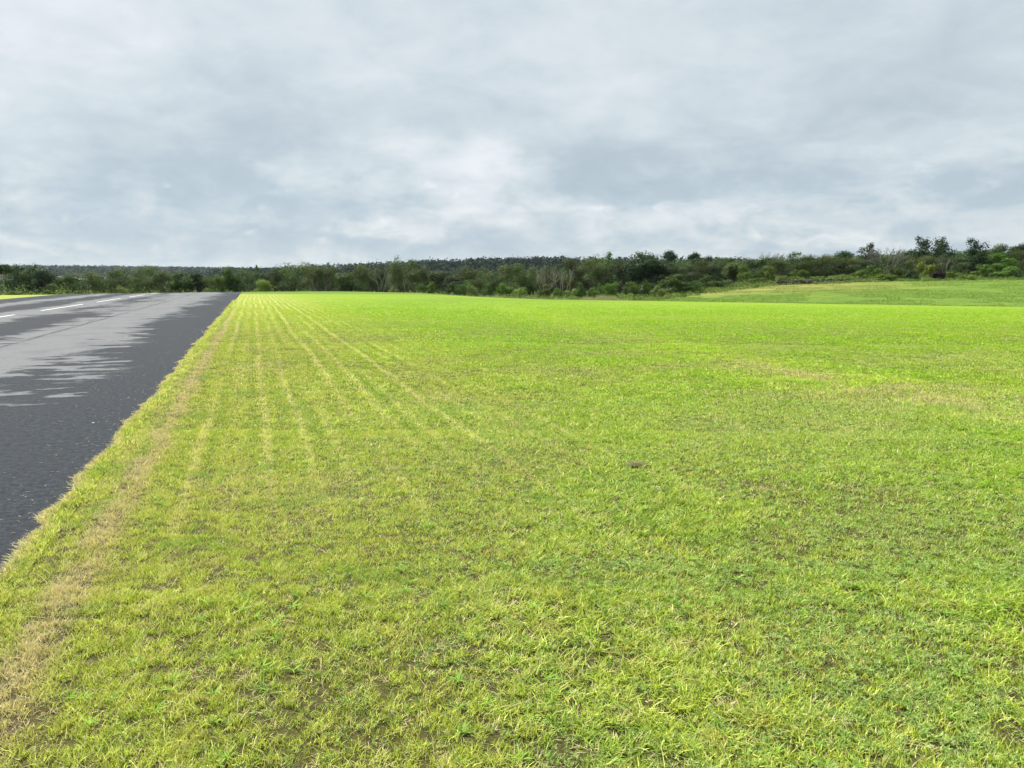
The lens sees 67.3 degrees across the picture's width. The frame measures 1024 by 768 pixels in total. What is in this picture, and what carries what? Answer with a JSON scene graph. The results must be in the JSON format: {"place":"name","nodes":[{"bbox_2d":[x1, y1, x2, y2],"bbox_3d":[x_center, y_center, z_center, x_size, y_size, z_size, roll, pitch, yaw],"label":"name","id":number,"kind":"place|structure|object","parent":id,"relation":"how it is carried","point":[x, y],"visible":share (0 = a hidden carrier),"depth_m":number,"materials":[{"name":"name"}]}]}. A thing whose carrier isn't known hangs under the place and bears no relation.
{"place":"outdoors","nodes":[
{"label":"outdoors","id":0,"kind":"place"},
{"bbox_2d":[0,292,240,603],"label":"runway","id":1,"kind":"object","parent":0,"point":[91,354],"visible":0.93,"depth_m":12.77,"materials":[{"name":"grey asphalt"}]},
{"bbox_2d":[0,273,1023,767],"bbox_3d":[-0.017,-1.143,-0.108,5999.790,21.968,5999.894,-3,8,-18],"label":"ground","id":2,"kind":"structure","parent":0,"point":[950,287],"depth_m":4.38,"materials":[{"name":"green plant"}]},
{"bbox_2d":[0,264,16,294],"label":"broadleaf tree","id":3,"kind":"object","parent":2,"relation":"on","point":[5,270],"visible":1,"depth_m":110.90,"materials":[{"name":"green plant"}]},
{"bbox_2d":[0,263,34,294],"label":"broadleaf tree","id":4,"kind":"object","parent":2,"relation":"on","point":[8,281],"visible":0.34,"depth_m":147.79,"materials":[{"name":"green plant"}]},
{"bbox_2d":[17,262,37,294],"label":"broadleaf tree","id":5,"kind":"object","parent":2,"relation":"on","point":[27,280],"visible":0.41,"depth_m":143.96,"materials":[{"name":"green plant"}]},
{"bbox_2d":[28,267,58,294],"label":"broadleaf tree","id":6,"kind":"object","parent":2,"relation":"on","point":[46,277],"visible":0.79,"depth_m":141.11,"materials":[{"name":"green plant"}]},
{"bbox_2d":[46,272,81,294],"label":"broadleaf tree","id":7,"kind":"object","parent":2,"relation":"on","point":[60,281],"visible":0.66,"depth_m":136.19,"materials":[{"name":"green plant"}]},
{"bbox_2d":[71,268,108,293],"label":"broadleaf tree","id":8,"kind":"object","parent":2,"relation":"on","point":[93,280],"visible":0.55,"depth_m":137.49,"materials":[{"name":"green plant"}]},
{"bbox_2d":[100,267,130,293],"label":"broadleaf tree","id":9,"kind":"object","parent":2,"relation":"on","point":[112,285],"visible":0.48,"depth_m":142.32,"materials":[{"name":"green plant"}]},
{"bbox_2d":[114,263,166,292],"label":"broadleaf tree","id":10,"kind":"object","parent":2,"relation":"on","point":[150,273],"visible":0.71,"depth_m":140.04,"materials":[{"name":"green plant"}]},
{"bbox_2d":[144,269,177,292],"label":"broadleaf tree","id":11,"kind":"object","parent":2,"relation":"on","point":[170,278],"visible":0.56,"depth_m":140.77,"materials":[{"name":"green plant"}]},
{"bbox_2d":[0,264,335,276],"bbox_3d":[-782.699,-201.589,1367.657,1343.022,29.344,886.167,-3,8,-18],"label":"distant forest","id":12,"kind":"object","parent":2,"relation":"on","point":[63,269],"visible":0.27,"depth_m":1187.33,"materials":[{"name":"green plant"}]},
{"bbox_2d":[163,270,198,292],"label":"broadleaf tree","id":13,"kind":"object","parent":2,"relation":"on","point":[181,283],"visible":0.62,"depth_m":137.34,"materials":[{"name":"green plant"}]},
{"bbox_2d":[189,270,209,291],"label":"broadleaf tree","id":14,"kind":"object","parent":2,"relation":"on","point":[197,277],"visible":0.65,"depth_m":139.03,"materials":[{"name":"green plant"}]},
{"bbox_2d":[201,273,227,291],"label":"broadleaf tree","id":15,"kind":"object","parent":2,"relation":"on","point":[215,281],"visible":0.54,"depth_m":135.17,"materials":[{"name":"green plant"}]},
{"bbox_2d":[220,265,243,291],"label":"broadleaf tree","id":16,"kind":"object","parent":2,"relation":"on","point":[233,281],"visible":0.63,"depth_m":138.75,"materials":[{"name":"green plant"}]},
{"bbox_2d":[235,267,264,291],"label":"broadleaf tree","id":17,"kind":"object","parent":2,"relation":"on","point":[251,277],"visible":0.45,"depth_m":142.35,"materials":[{"name":"green plant"}]},
{"bbox_2d":[252,279,273,291],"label":"bush","id":18,"kind":"object","parent":2,"relation":"on","point":[263,285],"visible":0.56,"depth_m":116.42,"materials":[{"name":"green plant"}]},
{"bbox_2d":[257,267,286,291],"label":"broadleaf tree","id":19,"kind":"object","parent":2,"relation":"on","point":[274,279],"visible":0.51,"depth_m":142.71,"materials":[{"name":"green plant"}]},
{"bbox_2d":[272,260,313,291],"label":"broadleaf tree","id":20,"kind":"object","parent":2,"relation":"on","point":[288,284],"visible":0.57,"depth_m":145.05,"materials":[{"name":"green plant"}]},
{"bbox_2d":[296,264,333,290],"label":"broadleaf tree","id":21,"kind":"object","parent":2,"relation":"on","point":[315,274],"visible":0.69,"depth_m":142.78,"materials":[{"name":"green plant"}]},
{"bbox_2d":[313,265,344,290],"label":"broadleaf tree","id":22,"kind":"object","parent":2,"relation":"on","point":[332,271],"visible":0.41,"depth_m":144.56,"materials":[{"name":"green plant"}]},
{"bbox_2d":[333,272,364,291],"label":"broadleaf tree","id":23,"kind":"object","parent":2,"relation":"on","point":[348,283],"visible":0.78,"depth_m":135.52,"materials":[{"name":"green plant"}]},
{"bbox_2d":[348,263,377,291],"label":"broadleaf tree","id":24,"kind":"object","parent":2,"relation":"on","point":[360,272],"visible":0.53,"depth_m":145.35,"materials":[{"name":"green plant"}]},
{"bbox_2d":[366,264,389,291],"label":"broadleaf tree","id":25,"kind":"object","parent":2,"relation":"on","point":[375,285],"visible":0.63,"depth_m":144.68,"materials":[{"name":"green plant"}]},
{"bbox_2d":[385,255,425,292],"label":"broadleaf tree","id":26,"kind":"object","parent":2,"relation":"on","point":[397,273],"visible":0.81,"depth_m":142.64,"materials":[{"name":"green plant"}]},
{"bbox_2d":[409,265,437,292],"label":"broadleaf tree","id":27,"kind":"object","parent":2,"relation":"on","point":[418,282],"visible":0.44,"depth_m":144.14,"materials":[{"name":"green plant"}]},
{"bbox_2d":[425,270,450,290],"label":"broadleaf tree","id":28,"kind":"object","parent":2,"relation":"on","point":[435,276],"visible":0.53,"depth_m":139.32,"materials":[{"name":"green plant"}]},
{"bbox_2d":[0,254,883,292],"bbox_3d":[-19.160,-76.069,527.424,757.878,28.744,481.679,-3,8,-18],"label":"hill forest","id":29,"kind":"object","parent":2,"relation":"on","point":[489,263],"visible":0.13,"depth_m":511.73,"materials":[{"name":"green plant"}]},
{"bbox_2d":[440,275,463,293],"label":"broadleaf tree","id":30,"kind":"object","parent":2,"relation":"on","point":[454,280],"visible":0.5,"depth_m":133.18,"materials":[{"name":"green plant"}]},
{"bbox_2d":[443,284,460,294],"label":"shrub","id":31,"kind":"object","parent":2,"relation":"on","point":[457,291],"visible":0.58,"depth_m":105.62,"materials":[{"name":"green plant"}]},
{"bbox_2d":[455,280,474,295],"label":"shrub","id":32,"kind":"object","parent":2,"relation":"on","point":[463,291],"visible":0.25,"depth_m":110.63,"materials":[{"name":"green plant"}]},
{"bbox_2d":[448,264,496,294],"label":"broadleaf tree","id":33,"kind":"object","parent":2,"relation":"on","point":[470,275],"visible":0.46,"depth_m":138.53,"materials":[{"name":"green plant"}]},
{"bbox_2d":[465,282,479,296],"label":"shrub","id":34,"kind":"object","parent":2,"relation":"on","point":[471,290],"visible":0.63,"depth_m":102.20,"materials":[{"name":"green plant"}]},
{"bbox_2d":[479,283,494,296],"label":"shrub","id":35,"kind":"object","parent":2,"relation":"on","point":[489,291],"visible":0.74,"depth_m":104.66,"materials":[{"name":"green plant"}]},
{"bbox_2d":[483,263,520,295],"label":"broadleaf tree","id":36,"kind":"object","parent":2,"relation":"on","point":[497,283],"visible":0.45,"depth_m":138.80,"materials":[{"name":"green plant"}]},
{"bbox_2d":[496,283,514,295],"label":"shrub","id":37,"kind":"object","parent":2,"relation":"on","point":[501,289],"visible":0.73,"depth_m":106.81,"materials":[{"name":"green plant"}]},
{"bbox_2d":[0,248,1022,294],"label":"woodland","id":38,"kind":"object","parent":2,"relation":"on","point":[684,263],"visible":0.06,"depth_m":180.38,"materials":[{"name":"green plant"}]},
{"bbox_2d":[0,270,1023,300],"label":"undergrowth","id":39,"kind":"object","parent":2,"relation":"on","point":[636,297],"visible":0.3,"depth_m":111.73,"materials":[{"name":"green plant"}]},
{"bbox_2d":[511,263,542,296],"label":"broadleaf tree","id":40,"kind":"object","parent":2,"relation":"on","point":[528,285],"visible":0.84,"depth_m":140.77,"materials":[{"name":"green plant"}]},
{"bbox_2d":[536,284,549,297],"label":"shrub","id":41,"kind":"object","parent":2,"relation":"on","point":[545,291],"visible":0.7,"depth_m":102.01,"materials":[{"name":"green plant"}]},
{"bbox_2d":[534,265,560,289],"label":"dead tree","id":42,"kind":"object","parent":2,"relation":"on","point":[542,278],"visible":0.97,"depth_m":126.65,"materials":[{"name":"grey plant"}]},
{"bbox_2d":[535,261,564,293],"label":"broadleaf tree","id":43,"kind":"object","parent":2,"relation":"on","point":[551,278],"visible":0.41,"depth_m":144.94,"materials":[{"name":"green plant"}]},
{"bbox_2d":[451,292,650,300],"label":"dry grass","id":44,"kind":"structure","parent":2,"relation":"on","point":[601,297],"depth_m":89.44,"materials":[{"name":"plant"}]},
{"bbox_2d":[549,255,591,294],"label":"broadleaf tree","id":45,"kind":"object","parent":2,"relation":"on","point":[574,283],"visible":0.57,"depth_m":144.59,"materials":[{"name":"green plant"}]},
{"bbox_2d":[573,282,586,297],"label":"shrub","id":46,"kind":"object","parent":2,"relation":"on","point":[581,291],"visible":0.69,"depth_m":101.30,"materials":[{"name":"green plant"}]},
{"bbox_2d":[573,254,613,292],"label":"broadleaf tree","id":47,"kind":"object","parent":2,"relation":"on","point":[598,271],"visible":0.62,"depth_m":146.01,"materials":[{"name":"green plant"}]},
{"bbox_2d":[597,251,616,295],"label":"broadleaf tree","id":48,"kind":"object","parent":2,"relation":"on","point":[608,257],"visible":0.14,"depth_m":165.50,"materials":[{"name":"green plant"}]},
{"bbox_2d":[600,282,620,296],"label":"shrub","id":49,"kind":"object","parent":2,"relation":"on","point":[608,287],"visible":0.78,"depth_m":105.19,"materials":[{"name":"green plant"}]},
{"bbox_2d":[603,259,635,297],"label":"broadleaf tree","id":50,"kind":"object","parent":2,"relation":"on","point":[618,269],"visible":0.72,"depth_m":144.15,"materials":[{"name":"green plant"}]},
{"bbox_2d":[622,281,641,295],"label":"shrub","id":51,"kind":"object","parent":2,"relation":"on","point":[634,287],"visible":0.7,"depth_m":105.01,"materials":[{"name":"green plant"}]},
{"bbox_2d":[623,460,649,467],"bbox_3d":[1.074,0.686,6.606,0.269,0.061,0.224,-3,8,-18],"label":"earth clod","id":52,"kind":"object","parent":2,"relation":"on","point":[636,464],"visible":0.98,"depth_m":6.59,"materials":[{"name":"soil"}]},
{"bbox_2d":[621,250,661,285],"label":"broadleaf tree","id":53,"kind":"object","parent":2,"relation":"on","point":[640,266],"visible":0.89,"depth_m":140.53,"materials":[{"name":"green plant"}]},
{"bbox_2d":[638,278,653,296],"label":"shrub","id":54,"kind":"object","parent":2,"relation":"on","point":[643,290],"visible":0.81,"depth_m":103.06,"materials":[{"name":"green plant"}]},
{"bbox_2d":[650,285,666,296],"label":"shrub","id":55,"kind":"object","parent":2,"relation":"on","point":[655,290],"visible":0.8,"depth_m":101.81,"materials":[{"name":"green plant"}]},
{"bbox_2d":[641,259,679,288],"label":"broadleaf tree","id":56,"kind":"object","parent":2,"relation":"on","point":[662,274],"visible":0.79,"depth_m":138.55,"materials":[{"name":"green plant"}]},
{"bbox_2d":[660,249,677,288],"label":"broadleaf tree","id":57,"kind":"object","parent":2,"relation":"on","point":[669,256],"visible":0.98,"depth_m":163.43,"materials":[{"name":"green plant"}]},
{"bbox_2d":[657,273,691,294],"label":"shrub","id":58,"kind":"object","parent":2,"relation":"on","point":[673,283],"visible":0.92,"depth_m":111.00,"materials":[{"name":"green plant"}]},
{"bbox_2d":[661,261,699,287],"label":"broadleaf tree","id":59,"kind":"object","parent":2,"relation":"on","point":[687,271],"visible":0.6,"depth_m":136.76,"materials":[{"name":"green plant"}]},
{"bbox_2d":[680,280,705,292],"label":"shrub","id":60,"kind":"object","parent":2,"relation":"on","point":[695,285],"visible":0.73,"depth_m":110.59,"materials":[{"name":"green plant"}]},
{"bbox_2d":[687,251,703,266],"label":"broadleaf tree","id":61,"kind":"object","parent":2,"relation":"on","point":[693,255],"visible":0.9,"depth_m":160.26,"materials":[{"name":"green plant"}]},
{"bbox_2d":[686,259,714,283],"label":"broadleaf tree","id":62,"kind":"object","parent":2,"relation":"on","point":[701,263],"visible":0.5,"depth_m":140.85,"materials":[{"name":"green plant"}]},
{"bbox_2d":[694,276,725,288],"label":"shrub","id":63,"kind":"object","parent":2,"relation":"on","point":[702,281],"visible":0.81,"depth_m":115.29,"materials":[{"name":"green plant"}]},
{"bbox_2d":[698,261,725,281],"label":"broadleaf tree","id":64,"kind":"object","parent":2,"relation":"on","point":[714,268],"visible":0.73,"depth_m":139.80,"materials":[{"name":"green plant"}]},
{"bbox_2d":[715,256,734,279],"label":"broadleaf tree","id":65,"kind":"object","parent":2,"relation":"on","point":[721,259],"visible":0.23,"depth_m":157.90,"materials":[{"name":"green plant"}]},
{"bbox_2d":[721,261,748,282],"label":"broadleaf tree","id":66,"kind":"object","parent":2,"relation":"on","point":[732,272],"visible":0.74,"depth_m":135.01,"materials":[{"name":"green plant"}]},
{"bbox_2d":[737,271,752,286],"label":"shrub","id":67,"kind":"object","parent":2,"relation":"on","point":[745,277],"visible":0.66,"depth_m":122.86,"materials":[{"name":"green plant"}]},
{"bbox_2d":[737,255,773,279],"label":"broadleaf tree","id":68,"kind":"object","parent":2,"relation":"on","point":[752,264],"visible":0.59,"depth_m":142.59,"materials":[{"name":"green plant"}]},
{"bbox_2d":[754,266,781,281],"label":"shrub","id":69,"kind":"object","parent":2,"relation":"on","point":[769,274],"visible":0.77,"depth_m":126.12,"materials":[{"name":"green plant"}]},
{"bbox_2d":[756,253,791,278],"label":"broadleaf tree","id":70,"kind":"object","parent":2,"relation":"on","point":[775,263],"visible":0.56,"depth_m":143.85,"materials":[{"name":"green plant"}]},
{"bbox_2d":[777,252,805,277],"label":"broadleaf tree","id":71,"kind":"object","parent":2,"relation":"on","point":[792,260],"visible":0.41,"depth_m":147.33,"materials":[{"name":"green plant"}]},
{"bbox_2d":[789,270,811,278],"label":"shrub","id":72,"kind":"object","parent":2,"relation":"on","point":[799,274],"visible":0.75,"depth_m":129.09,"materials":[{"name":"green plant"}]},
{"bbox_2d":[789,253,825,278],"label":"broadleaf tree","id":73,"kind":"object","parent":2,"relation":"on","point":[804,259],"visible":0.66,"depth_m":142.81,"materials":[{"name":"green plant"}]},
{"bbox_2d":[753,277,868,284],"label":"brush heap","id":74,"kind":"object","parent":2,"relation":"on","point":[801,281],"visible":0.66,"depth_m":117.86,"materials":[{"name":"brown plant"}]},
{"bbox_2d":[808,254,847,277],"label":"broadleaf tree","id":75,"kind":"object","parent":2,"relation":"on","point":[824,259],"visible":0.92,"depth_m":141.18,"materials":[{"name":"green plant"}]},
{"bbox_2d":[829,250,856,273],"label":"broadleaf tree","id":76,"kind":"object","parent":2,"relation":"on","point":[845,253],"visible":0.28,"depth_m":164.39,"materials":[{"name":"green plant"}]},
{"bbox_2d":[835,255,867,277],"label":"broadleaf tree","id":77,"kind":"object","parent":2,"relation":"on","point":[845,267],"visible":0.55,"depth_m":141.38,"materials":[{"name":"green plant"}]},
{"bbox_2d":[847,255,888,275],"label":"broadleaf tree","id":78,"kind":"object","parent":2,"relation":"on","point":[862,263],"visible":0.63,"depth_m":136.23,"materials":[{"name":"green plant"}]},
{"bbox_2d":[855,242,881,275],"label":"broadleaf tree","id":79,"kind":"object","parent":2,"relation":"on","point":[867,250],"visible":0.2,"depth_m":143.81,"materials":[{"name":"green plant"}]},
{"bbox_2d":[864,265,883,276],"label":"shrub","id":80,"kind":"object","parent":2,"relation":"on","point":[872,270],"visible":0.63,"depth_m":124.32,"materials":[{"name":"green plant"}]},
{"bbox_2d":[870,273,897,280],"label":"shrub","id":81,"kind":"object","parent":2,"relation":"on","point":[883,276],"visible":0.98,"depth_m":119.00,"materials":[{"name":"green plant"}]},
{"bbox_2d":[860,247,910,274],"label":"dead tree","id":82,"kind":"object","parent":2,"relation":"on","point":[898,256],"visible":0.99,"depth_m":128.07,"materials":[{"name":"grey plant"}]},
{"bbox_2d":[884,264,907,278],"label":"shrub","id":83,"kind":"object","parent":2,"relation":"on","point":[895,271],"visible":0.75,"depth_m":123.16,"materials":[{"name":"green plant"}]},
{"bbox_2d":[879,253,916,274],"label":"broadleaf tree","id":84,"kind":"object","parent":2,"relation":"on","point":[894,263],"visible":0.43,"depth_m":141.62,"materials":[{"name":"green plant"}]},
{"bbox_2d":[902,270,920,278],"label":"shrub","id":85,"kind":"object","parent":2,"relation":"on","point":[908,275],"visible":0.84,"depth_m":119.61,"materials":[{"name":"green plant"}]},
{"bbox_2d":[903,236,947,274],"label":"broadleaf tree","id":86,"kind":"object","parent":2,"relation":"on","point":[921,253],"visible":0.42,"depth_m":145.33,"materials":[{"name":"green plant"}]},
{"bbox_2d":[915,259,937,276],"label":"shrub","id":87,"kind":"object","parent":2,"relation":"on","point":[923,269],"visible":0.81,"depth_m":124.20,"materials":[{"name":"green plant"}]},
{"bbox_2d":[904,256,949,272],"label":"broadleaf tree","id":88,"kind":"object","parent":2,"relation":"on","point":[932,261],"visible":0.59,"depth_m":132.73,"materials":[{"name":"green plant"}]},
{"bbox_2d":[930,270,946,279],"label":"shrub","id":89,"kind":"object","parent":2,"relation":"on","point":[938,274],"visible":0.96,"depth_m":117.73,"materials":[{"name":"purple plant"}]},
{"bbox_2d":[933,236,957,268],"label":"broadleaf tree","id":90,"kind":"object","parent":2,"relation":"on","point":[946,246],"visible":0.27,"depth_m":147.41,"materials":[{"name":"green plant"}]},
{"bbox_2d":[938,254,971,271],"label":"broadleaf tree","id":91,"kind":"object","parent":2,"relation":"on","point":[950,261],"visible":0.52,"depth_m":134.95,"materials":[{"name":"green plant"}]},
{"bbox_2d":[949,261,970,274],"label":"shrub","id":92,"kind":"object","parent":2,"relation":"on","point":[962,268],"visible":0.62,"depth_m":126.24,"materials":[{"name":"green plant"}]},
{"bbox_2d":[962,237,991,274],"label":"broadleaf tree","id":93,"kind":"object","parent":2,"relation":"on","point":[974,256],"visible":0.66,"depth_m":133.48,"materials":[{"name":"green plant"}]},
{"bbox_2d":[970,264,995,276],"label":"shrub","id":94,"kind":"object","parent":2,"relation":"on","point":[983,269],"visible":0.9,"depth_m":120.25,"materials":[{"name":"green plant"}]},
{"bbox_2d":[977,246,1006,267],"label":"broadleaf tree","id":95,"kind":"object","parent":2,"relation":"on","point":[997,250],"visible":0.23,"depth_m":152.86,"materials":[{"name":"green plant"}]},
{"bbox_2d":[983,252,1019,271],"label":"broadleaf tree","id":96,"kind":"object","parent":2,"relation":"on","point":[998,262],"visible":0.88,"depth_m":131.31,"materials":[{"name":"green plant"}]},
{"bbox_2d":[989,243,1016,270],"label":"broadleaf tree","id":97,"kind":"object","parent":2,"relation":"on","point":[1010,254],"visible":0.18,"depth_m":158.73,"materials":[{"name":"green plant"}]},
{"bbox_2d":[992,266,1020,277],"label":"shrub","id":98,"kind":"object","parent":2,"relation":"on","point":[1008,271],"visible":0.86,"depth_m":119.17,"materials":[{"name":"green plant"}]},
{"bbox_2d":[1008,243,1023,264],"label":"broadleaf tree","id":99,"kind":"object","parent":2,"relation":"on","point":[1019,247],"visible":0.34,"depth_m":161.09,"materials":[{"name":"green plant"}]},
{"bbox_2d":[1012,249,1023,272],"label":"broadleaf tree","id":100,"kind":"object","parent":2,"relation":"on","point":[1020,255],"visible":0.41,"depth_m":138.13,"materials":[{"name":"green plant"}]},
{"bbox_2d":[0,0,1023,273],"label":"sky","id":101,"kind":"structure","parent":0,"point":[189,133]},
{"bbox_2d":[642,279,1023,305],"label":"bank grass","id":102,"kind":"structure","parent":0,"point":[801,299],"depth_m":95.59,"materials":[{"name":"green plant"}]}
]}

